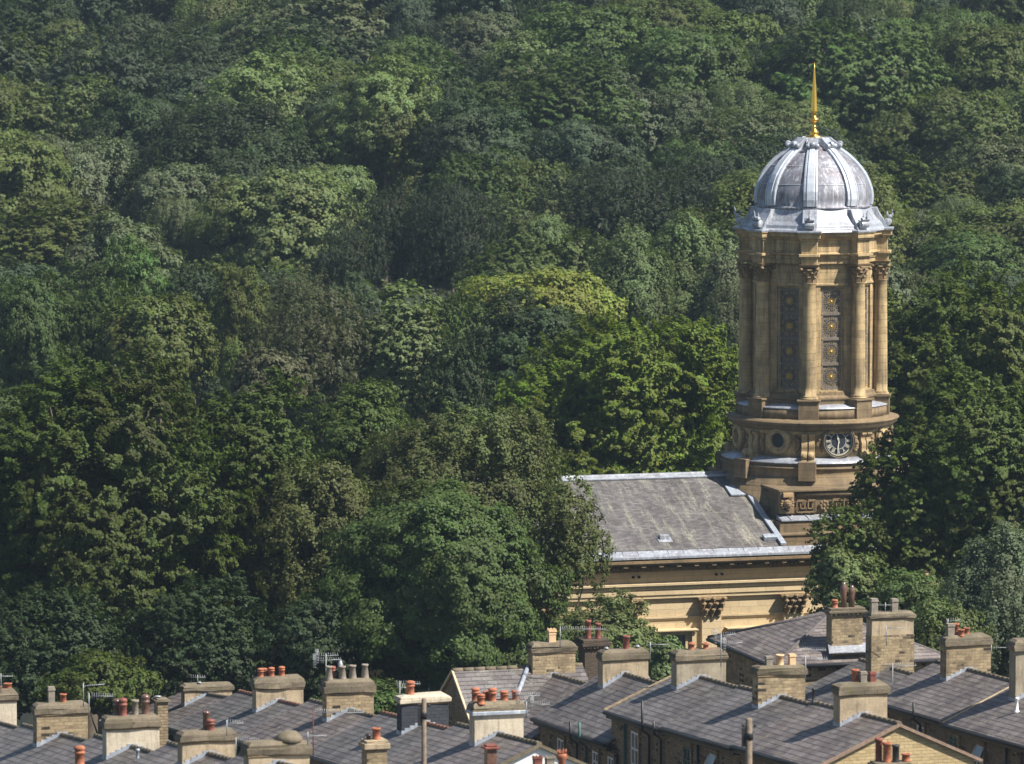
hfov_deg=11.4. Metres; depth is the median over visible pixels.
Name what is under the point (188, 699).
terraced house
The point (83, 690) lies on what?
tv aerial
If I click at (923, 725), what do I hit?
window
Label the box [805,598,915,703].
terraced house
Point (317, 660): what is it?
tv aerial
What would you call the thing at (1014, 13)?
oak tree
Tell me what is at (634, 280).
birch tree
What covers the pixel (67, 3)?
broadleaf tree
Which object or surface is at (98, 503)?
beech tree
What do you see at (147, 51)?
oak tree
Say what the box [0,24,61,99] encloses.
oak tree
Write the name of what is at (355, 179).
broadleaf tree
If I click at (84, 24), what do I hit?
pine tree
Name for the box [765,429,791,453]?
round window
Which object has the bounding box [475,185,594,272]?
oak tree
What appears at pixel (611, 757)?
window
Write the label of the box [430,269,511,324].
oak tree
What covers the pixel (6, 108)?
broadleaf tree
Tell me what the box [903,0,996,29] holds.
birch tree
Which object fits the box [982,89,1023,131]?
broadleaf tree
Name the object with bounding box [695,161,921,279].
birch tree
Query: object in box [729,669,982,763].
terraced house
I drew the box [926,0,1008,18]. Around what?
oak tree
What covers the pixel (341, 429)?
broadleaf tree
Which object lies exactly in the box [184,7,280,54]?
birch tree
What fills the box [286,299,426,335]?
broadleaf tree
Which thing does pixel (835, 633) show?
stone house
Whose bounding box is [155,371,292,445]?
oak tree
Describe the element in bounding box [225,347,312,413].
broadleaf tree
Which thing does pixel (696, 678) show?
terraced house
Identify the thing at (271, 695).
terraced house
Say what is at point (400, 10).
broadleaf tree
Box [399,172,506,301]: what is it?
pine tree
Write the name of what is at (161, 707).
chimney
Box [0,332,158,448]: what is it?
broadleaf tree
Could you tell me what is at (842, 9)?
birch tree
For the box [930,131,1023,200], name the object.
broadleaf tree
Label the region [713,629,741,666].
tv aerial
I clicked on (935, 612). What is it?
birch tree
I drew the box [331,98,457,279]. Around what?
broadleaf tree
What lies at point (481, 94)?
broadleaf tree
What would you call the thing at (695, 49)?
broadleaf tree
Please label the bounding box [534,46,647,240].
oak tree
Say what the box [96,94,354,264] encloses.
birch tree
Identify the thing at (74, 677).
shrub
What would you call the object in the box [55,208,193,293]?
broadleaf tree
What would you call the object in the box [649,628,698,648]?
window
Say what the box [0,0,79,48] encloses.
oak tree
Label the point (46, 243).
oak tree
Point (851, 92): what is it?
oak tree
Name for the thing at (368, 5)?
oak tree
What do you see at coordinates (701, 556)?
church
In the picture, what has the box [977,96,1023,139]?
oak tree
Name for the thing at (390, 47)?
broadleaf tree
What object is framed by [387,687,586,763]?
terraced house
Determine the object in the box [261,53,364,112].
broadleaf tree
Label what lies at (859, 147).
broadleaf tree
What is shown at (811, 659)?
tv aerial
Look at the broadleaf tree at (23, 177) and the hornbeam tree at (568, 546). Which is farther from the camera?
the broadleaf tree at (23, 177)
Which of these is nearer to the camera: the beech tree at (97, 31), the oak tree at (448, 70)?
the oak tree at (448, 70)
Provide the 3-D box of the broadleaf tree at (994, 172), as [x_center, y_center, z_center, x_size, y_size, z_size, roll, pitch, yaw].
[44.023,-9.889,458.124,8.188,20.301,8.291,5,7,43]
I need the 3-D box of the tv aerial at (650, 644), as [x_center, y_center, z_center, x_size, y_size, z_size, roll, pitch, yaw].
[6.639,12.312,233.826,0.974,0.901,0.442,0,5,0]
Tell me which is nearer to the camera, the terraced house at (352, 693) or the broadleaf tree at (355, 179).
the terraced house at (352, 693)
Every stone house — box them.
[439,663,588,740]
[574,620,649,679]
[706,582,939,686]
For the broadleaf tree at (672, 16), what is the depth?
513.84 m
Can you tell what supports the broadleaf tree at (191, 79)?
on the ground
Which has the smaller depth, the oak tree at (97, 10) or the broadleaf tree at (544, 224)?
the broadleaf tree at (544, 224)
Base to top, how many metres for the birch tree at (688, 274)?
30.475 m
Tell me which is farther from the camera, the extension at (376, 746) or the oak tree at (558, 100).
the oak tree at (558, 100)
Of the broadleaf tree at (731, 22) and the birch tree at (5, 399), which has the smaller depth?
the birch tree at (5, 399)
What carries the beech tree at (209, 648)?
on the ground
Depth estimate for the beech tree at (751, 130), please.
471.99 m
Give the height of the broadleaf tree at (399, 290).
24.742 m
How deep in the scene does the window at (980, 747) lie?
226.05 m
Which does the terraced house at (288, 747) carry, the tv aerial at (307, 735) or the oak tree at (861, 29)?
the tv aerial at (307, 735)
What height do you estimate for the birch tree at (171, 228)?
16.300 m
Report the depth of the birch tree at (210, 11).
538.60 m
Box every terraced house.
[0,683,18,735]
[0,686,90,763]
[39,694,162,763]
[98,681,234,740]
[128,711,237,763]
[168,666,305,754]
[221,730,312,763]
[237,660,376,746]
[309,680,451,763]
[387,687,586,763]
[523,628,585,740]
[530,635,657,763]
[602,642,737,763]
[659,653,810,763]
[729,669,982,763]
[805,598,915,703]
[887,623,1008,749]
[939,638,1023,763]
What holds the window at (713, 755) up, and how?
in the terraced house at (710, 732)
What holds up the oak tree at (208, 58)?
on the ground
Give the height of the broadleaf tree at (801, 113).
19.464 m
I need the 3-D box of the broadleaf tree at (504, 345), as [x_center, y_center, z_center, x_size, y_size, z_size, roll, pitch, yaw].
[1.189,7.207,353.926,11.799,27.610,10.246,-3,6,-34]
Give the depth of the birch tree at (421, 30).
520.45 m
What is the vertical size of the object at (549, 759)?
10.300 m
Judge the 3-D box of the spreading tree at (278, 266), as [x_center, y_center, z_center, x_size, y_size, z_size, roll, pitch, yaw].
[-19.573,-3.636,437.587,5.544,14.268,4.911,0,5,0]
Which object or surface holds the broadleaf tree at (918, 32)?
on the ground
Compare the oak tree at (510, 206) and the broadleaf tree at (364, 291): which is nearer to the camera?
the broadleaf tree at (364, 291)
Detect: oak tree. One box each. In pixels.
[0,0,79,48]
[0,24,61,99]
[0,28,76,87]
[0,195,168,283]
[4,73,119,165]
[29,254,104,321]
[38,19,180,120]
[65,275,149,423]
[71,0,135,31]
[88,40,177,90]
[125,18,251,68]
[142,377,220,454]
[147,254,305,294]
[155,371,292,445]
[156,261,233,449]
[171,35,244,72]
[218,0,392,63]
[224,33,346,94]
[241,10,385,75]
[291,0,457,48]
[354,42,476,101]
[356,298,453,426]
[403,145,538,287]
[411,333,503,463]
[428,292,498,412]
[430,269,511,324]
[438,224,611,306]
[449,53,523,91]
[473,95,534,152]
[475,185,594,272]
[481,49,645,157]
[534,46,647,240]
[534,71,671,172]
[701,133,779,223]
[745,16,960,158]
[773,12,913,153]
[874,151,993,213]
[887,287,915,431]
[892,262,921,279]
[907,92,1023,206]
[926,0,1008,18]
[951,0,1023,28]
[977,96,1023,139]
[977,172,1023,210]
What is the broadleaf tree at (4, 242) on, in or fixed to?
on the ground
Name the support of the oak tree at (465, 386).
on the ground
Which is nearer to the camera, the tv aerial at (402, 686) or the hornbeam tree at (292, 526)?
the tv aerial at (402, 686)
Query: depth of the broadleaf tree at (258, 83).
485.29 m
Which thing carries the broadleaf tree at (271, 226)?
on the ground
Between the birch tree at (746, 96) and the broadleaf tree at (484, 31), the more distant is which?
the broadleaf tree at (484, 31)
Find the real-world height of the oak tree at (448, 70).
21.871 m
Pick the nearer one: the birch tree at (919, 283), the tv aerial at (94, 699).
the tv aerial at (94, 699)
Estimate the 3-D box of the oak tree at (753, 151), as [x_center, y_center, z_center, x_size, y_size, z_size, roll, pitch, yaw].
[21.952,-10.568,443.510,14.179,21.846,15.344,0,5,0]
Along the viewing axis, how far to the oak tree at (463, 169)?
442.52 m
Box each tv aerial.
[83,683,103,706]
[88,693,107,717]
[226,719,242,736]
[235,736,258,755]
[302,732,325,744]
[313,649,341,667]
[313,709,363,763]
[397,681,419,693]
[516,687,549,717]
[560,626,602,646]
[647,642,667,660]
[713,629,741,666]
[802,647,827,681]
[882,662,916,683]
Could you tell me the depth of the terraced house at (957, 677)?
235.90 m
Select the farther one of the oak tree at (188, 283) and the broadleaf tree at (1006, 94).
the broadleaf tree at (1006, 94)
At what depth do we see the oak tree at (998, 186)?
450.26 m
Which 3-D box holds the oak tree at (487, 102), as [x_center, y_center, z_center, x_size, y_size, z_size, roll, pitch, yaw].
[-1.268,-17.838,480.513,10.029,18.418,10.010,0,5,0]
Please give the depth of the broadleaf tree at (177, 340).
349.20 m
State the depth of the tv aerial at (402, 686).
215.22 m
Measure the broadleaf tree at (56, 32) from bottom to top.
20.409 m
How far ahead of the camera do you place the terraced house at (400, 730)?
213.28 m
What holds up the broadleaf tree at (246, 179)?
on the ground
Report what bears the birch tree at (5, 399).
on the ground
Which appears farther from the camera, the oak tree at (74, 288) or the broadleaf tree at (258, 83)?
the broadleaf tree at (258, 83)
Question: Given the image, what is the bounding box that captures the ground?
[0,17,876,636]
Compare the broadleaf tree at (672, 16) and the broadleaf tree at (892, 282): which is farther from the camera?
the broadleaf tree at (672, 16)
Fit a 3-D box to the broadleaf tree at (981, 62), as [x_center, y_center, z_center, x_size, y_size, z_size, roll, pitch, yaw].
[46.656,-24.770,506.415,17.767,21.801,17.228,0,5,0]
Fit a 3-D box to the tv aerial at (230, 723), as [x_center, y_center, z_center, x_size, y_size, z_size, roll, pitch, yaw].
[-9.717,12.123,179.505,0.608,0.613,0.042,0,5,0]
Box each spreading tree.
[262,256,304,287]
[447,263,632,339]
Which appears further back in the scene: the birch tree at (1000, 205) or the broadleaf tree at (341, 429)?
the birch tree at (1000, 205)
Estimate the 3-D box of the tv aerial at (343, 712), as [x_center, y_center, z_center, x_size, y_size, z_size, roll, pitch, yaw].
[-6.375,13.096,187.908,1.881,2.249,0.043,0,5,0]
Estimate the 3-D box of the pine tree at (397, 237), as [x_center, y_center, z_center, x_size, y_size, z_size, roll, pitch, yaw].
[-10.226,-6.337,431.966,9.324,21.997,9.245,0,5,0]
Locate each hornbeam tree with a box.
[224,456,384,640]
[344,396,573,628]
[517,468,615,612]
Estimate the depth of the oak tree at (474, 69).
508.75 m
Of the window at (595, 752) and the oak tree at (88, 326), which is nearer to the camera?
the window at (595, 752)
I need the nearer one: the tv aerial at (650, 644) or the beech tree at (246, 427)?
the tv aerial at (650, 644)
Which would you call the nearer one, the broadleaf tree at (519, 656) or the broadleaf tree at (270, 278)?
the broadleaf tree at (519, 656)
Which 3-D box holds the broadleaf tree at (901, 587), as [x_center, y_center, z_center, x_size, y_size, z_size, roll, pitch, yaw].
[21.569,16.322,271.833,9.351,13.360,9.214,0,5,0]
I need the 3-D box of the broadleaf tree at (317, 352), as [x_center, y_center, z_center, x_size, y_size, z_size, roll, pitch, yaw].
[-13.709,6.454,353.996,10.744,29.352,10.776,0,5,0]
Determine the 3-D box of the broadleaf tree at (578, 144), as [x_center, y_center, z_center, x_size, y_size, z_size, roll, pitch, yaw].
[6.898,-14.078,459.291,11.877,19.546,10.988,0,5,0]
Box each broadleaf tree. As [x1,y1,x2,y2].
[0,0,78,33]
[0,74,48,138]
[0,74,50,128]
[0,129,88,251]
[0,213,13,264]
[0,255,70,311]
[0,269,85,406]
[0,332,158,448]
[21,18,110,78]
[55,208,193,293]
[72,86,198,206]
[78,232,170,417]
[91,291,220,424]
[97,12,178,56]
[106,97,199,160]
[111,161,227,268]
[135,63,236,117]
[149,265,325,403]
[181,50,340,157]
[191,166,372,286]
[201,262,278,418]
[221,165,287,205]
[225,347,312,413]
[235,0,341,33]
[250,596,361,702]
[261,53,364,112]
[263,278,479,461]
[276,80,357,164]
[285,161,381,247]
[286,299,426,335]
[293,475,577,691]
[297,377,418,478]
[307,53,454,294]
[316,269,394,407]
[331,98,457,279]
[359,34,454,88]
[366,0,449,47]
[403,88,540,202]
[429,10,534,74]
[431,0,543,41]
[451,81,525,134]
[461,286,616,413]
[475,156,591,227]
[476,1,672,80]
[476,29,578,100]
[488,615,577,665]
[493,209,576,272]
[525,117,651,226]
[600,0,714,60]
[622,25,768,135]
[637,87,729,164]
[647,0,725,23]
[647,135,748,188]
[687,8,788,64]
[708,0,822,56]
[730,35,818,91]
[737,123,879,176]
[744,98,855,151]
[841,14,943,100]
[843,143,879,176]
[846,84,1022,194]
[855,566,958,645]
[875,255,920,320]
[893,204,1023,268]
[900,21,1023,124]
[900,208,936,262]
[912,229,1023,282]
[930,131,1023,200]
[957,265,1023,342]
[974,158,1023,210]
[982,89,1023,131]
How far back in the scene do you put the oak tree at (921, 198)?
457.56 m
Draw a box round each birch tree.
[0,370,26,482]
[19,128,142,244]
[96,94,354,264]
[143,193,200,266]
[168,0,253,41]
[178,200,242,272]
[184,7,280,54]
[362,17,470,67]
[512,0,631,30]
[585,216,676,353]
[640,202,722,398]
[685,238,744,330]
[689,279,739,374]
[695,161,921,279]
[706,77,778,141]
[710,0,830,21]
[813,0,902,52]
[869,0,918,25]
[893,268,964,330]
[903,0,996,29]
[913,3,1006,93]
[913,595,996,660]
[929,192,1023,216]
[936,520,1023,677]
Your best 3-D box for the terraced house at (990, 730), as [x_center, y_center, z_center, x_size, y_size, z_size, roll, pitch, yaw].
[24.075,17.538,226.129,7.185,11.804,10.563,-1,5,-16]
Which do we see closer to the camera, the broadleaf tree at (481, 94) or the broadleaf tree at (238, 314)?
the broadleaf tree at (238, 314)
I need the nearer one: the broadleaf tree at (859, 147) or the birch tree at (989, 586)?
the birch tree at (989, 586)
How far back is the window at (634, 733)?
224.70 m
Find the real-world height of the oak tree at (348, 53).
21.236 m
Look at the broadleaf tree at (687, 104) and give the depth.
478.85 m
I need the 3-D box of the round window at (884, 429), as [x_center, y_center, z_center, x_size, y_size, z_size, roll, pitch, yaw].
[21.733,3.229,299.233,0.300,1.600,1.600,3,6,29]
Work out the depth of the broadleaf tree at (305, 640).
259.63 m
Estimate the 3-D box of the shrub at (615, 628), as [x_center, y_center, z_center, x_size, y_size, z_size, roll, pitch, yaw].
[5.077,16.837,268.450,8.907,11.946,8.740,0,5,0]
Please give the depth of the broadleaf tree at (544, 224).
427.30 m
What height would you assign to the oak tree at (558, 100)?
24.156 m
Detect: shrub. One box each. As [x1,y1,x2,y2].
[33,646,167,733]
[310,676,418,714]
[541,586,686,664]
[643,635,683,680]
[801,547,884,613]
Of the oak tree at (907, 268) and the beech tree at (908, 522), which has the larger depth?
the oak tree at (907, 268)
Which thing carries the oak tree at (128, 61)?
on the ground
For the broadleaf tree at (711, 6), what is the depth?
521.40 m
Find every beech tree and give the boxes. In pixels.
[0,339,263,738]
[0,583,159,719]
[79,4,138,39]
[115,569,285,697]
[152,365,341,689]
[463,311,738,475]
[626,165,703,260]
[640,208,746,267]
[675,106,800,165]
[675,343,738,470]
[802,499,891,592]
[844,424,963,584]
[870,360,1023,585]
[887,252,1023,465]
[906,0,950,13]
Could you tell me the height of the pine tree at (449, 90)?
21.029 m
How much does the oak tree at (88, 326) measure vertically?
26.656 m
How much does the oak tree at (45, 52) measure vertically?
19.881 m
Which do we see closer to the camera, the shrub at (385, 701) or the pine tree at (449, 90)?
the shrub at (385, 701)
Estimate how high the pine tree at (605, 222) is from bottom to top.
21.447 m
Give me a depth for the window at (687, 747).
217.47 m
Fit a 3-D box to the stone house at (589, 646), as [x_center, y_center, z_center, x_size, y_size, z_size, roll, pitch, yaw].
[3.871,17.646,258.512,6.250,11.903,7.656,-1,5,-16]
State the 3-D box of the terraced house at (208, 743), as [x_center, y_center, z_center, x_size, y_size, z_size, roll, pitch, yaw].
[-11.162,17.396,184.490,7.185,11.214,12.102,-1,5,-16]
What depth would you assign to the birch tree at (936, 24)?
527.99 m
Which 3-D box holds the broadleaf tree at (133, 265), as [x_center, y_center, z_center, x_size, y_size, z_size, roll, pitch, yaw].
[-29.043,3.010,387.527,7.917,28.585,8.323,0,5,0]
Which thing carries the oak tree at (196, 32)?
on the ground
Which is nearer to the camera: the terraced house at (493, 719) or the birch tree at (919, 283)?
the terraced house at (493, 719)
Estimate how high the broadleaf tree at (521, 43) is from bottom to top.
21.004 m
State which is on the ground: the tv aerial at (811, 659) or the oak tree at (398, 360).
the oak tree at (398, 360)
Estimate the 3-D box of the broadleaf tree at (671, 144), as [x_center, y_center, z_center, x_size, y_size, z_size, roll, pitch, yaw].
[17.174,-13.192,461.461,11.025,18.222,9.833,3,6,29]
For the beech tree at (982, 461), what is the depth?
276.99 m
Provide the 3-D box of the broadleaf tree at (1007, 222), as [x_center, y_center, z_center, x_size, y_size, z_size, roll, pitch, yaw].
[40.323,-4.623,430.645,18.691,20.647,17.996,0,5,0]
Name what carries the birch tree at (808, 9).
on the ground
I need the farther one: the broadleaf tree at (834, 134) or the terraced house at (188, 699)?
the broadleaf tree at (834, 134)
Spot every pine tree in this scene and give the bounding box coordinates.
[39,6,89,29]
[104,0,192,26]
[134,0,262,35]
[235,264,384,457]
[305,221,393,295]
[336,176,443,297]
[354,69,484,261]
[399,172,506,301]
[532,151,681,272]
[535,0,623,57]
[635,143,762,234]
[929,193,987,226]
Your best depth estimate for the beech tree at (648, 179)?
442.60 m
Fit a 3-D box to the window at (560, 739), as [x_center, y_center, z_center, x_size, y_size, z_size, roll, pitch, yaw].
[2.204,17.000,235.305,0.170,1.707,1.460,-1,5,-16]
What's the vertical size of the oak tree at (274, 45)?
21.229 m
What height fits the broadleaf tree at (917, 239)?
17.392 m
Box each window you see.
[555,733,565,751]
[590,745,600,763]
[605,751,616,763]
[629,725,640,763]
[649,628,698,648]
[682,740,692,763]
[704,748,718,763]
[724,625,758,631]
[732,424,744,448]
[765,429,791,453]
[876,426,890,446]
[914,720,926,733]
[947,732,960,749]
[972,739,986,763]
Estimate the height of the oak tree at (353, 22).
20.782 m
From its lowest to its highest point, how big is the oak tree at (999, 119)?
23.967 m
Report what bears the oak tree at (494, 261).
on the ground
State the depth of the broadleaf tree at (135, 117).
470.36 m
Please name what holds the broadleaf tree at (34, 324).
on the ground
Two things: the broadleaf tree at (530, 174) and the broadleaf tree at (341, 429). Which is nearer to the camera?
the broadleaf tree at (341, 429)
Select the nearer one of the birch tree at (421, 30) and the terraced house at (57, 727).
the terraced house at (57, 727)
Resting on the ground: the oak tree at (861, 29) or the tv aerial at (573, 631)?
the oak tree at (861, 29)
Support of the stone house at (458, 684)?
on the ground
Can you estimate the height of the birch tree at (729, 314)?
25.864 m
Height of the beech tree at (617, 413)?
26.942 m
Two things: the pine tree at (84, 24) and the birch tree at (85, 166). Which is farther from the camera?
the pine tree at (84, 24)
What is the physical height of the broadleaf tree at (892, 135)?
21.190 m
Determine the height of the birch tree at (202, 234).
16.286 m
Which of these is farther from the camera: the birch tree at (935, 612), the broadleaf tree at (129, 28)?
the broadleaf tree at (129, 28)
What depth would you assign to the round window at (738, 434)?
299.79 m
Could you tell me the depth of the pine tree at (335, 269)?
426.97 m
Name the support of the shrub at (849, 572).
on the ground
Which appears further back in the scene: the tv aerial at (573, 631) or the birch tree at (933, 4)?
the birch tree at (933, 4)
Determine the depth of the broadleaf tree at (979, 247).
418.81 m
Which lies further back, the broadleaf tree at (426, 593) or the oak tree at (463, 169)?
the oak tree at (463, 169)
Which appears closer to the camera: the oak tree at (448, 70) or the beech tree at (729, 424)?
the beech tree at (729, 424)
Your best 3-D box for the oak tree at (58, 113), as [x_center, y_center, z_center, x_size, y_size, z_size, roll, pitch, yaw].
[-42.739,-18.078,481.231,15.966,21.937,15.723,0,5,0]
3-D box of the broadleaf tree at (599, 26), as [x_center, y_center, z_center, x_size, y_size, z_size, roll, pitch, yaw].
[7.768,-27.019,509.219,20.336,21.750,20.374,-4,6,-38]
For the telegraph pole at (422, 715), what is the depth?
183.75 m
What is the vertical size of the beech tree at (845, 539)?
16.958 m
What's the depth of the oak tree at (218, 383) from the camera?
397.48 m
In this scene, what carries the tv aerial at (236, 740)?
attached to the terraced house at (288, 747)
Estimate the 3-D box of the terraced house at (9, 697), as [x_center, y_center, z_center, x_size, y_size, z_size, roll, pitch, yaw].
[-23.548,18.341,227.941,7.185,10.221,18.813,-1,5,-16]
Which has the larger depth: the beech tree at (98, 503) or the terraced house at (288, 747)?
the beech tree at (98, 503)
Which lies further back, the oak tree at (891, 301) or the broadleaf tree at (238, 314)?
the broadleaf tree at (238, 314)
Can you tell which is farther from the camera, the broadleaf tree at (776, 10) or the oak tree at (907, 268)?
the broadleaf tree at (776, 10)
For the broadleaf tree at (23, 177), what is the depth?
454.65 m
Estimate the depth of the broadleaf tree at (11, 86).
494.84 m
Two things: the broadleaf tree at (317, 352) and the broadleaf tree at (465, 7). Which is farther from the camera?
the broadleaf tree at (465, 7)
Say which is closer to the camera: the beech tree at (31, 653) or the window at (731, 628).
the beech tree at (31, 653)
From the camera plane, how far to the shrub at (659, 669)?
265.35 m
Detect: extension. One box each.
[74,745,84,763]
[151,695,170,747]
[358,727,389,763]
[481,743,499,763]
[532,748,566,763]
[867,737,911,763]
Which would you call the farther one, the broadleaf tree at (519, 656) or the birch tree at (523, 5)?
the birch tree at (523, 5)
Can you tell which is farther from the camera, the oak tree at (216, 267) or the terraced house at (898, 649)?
the oak tree at (216, 267)
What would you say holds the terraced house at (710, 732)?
on the ground
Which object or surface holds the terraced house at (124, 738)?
on the ground
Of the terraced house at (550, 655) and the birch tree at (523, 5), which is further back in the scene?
the birch tree at (523, 5)
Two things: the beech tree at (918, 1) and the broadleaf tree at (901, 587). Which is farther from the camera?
the beech tree at (918, 1)
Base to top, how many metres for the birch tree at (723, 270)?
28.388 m
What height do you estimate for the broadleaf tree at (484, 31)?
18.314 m
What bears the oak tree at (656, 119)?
on the ground
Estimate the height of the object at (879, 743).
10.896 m
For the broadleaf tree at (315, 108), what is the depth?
483.29 m
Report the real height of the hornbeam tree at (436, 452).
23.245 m
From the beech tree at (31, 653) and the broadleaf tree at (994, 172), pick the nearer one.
the beech tree at (31, 653)
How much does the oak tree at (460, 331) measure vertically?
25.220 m
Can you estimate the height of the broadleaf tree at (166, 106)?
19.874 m
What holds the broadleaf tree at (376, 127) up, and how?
on the ground
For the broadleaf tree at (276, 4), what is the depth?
539.90 m
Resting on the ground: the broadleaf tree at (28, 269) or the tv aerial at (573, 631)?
the broadleaf tree at (28, 269)
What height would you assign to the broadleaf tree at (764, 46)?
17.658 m
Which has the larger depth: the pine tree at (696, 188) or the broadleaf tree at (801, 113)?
the broadleaf tree at (801, 113)
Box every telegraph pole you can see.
[418,698,429,763]
[742,718,755,763]
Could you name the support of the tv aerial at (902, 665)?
attached to the terraced house at (898, 649)
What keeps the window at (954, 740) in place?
in the terraced house at (957, 677)
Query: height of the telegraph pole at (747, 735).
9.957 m
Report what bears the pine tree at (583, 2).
on the ground
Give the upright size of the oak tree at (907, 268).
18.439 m
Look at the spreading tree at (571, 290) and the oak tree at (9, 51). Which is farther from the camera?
the oak tree at (9, 51)
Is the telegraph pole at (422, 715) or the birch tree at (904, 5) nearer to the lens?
the telegraph pole at (422, 715)
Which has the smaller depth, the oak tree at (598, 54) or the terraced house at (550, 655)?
the terraced house at (550, 655)
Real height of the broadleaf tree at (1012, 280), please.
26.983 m
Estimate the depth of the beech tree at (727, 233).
421.76 m

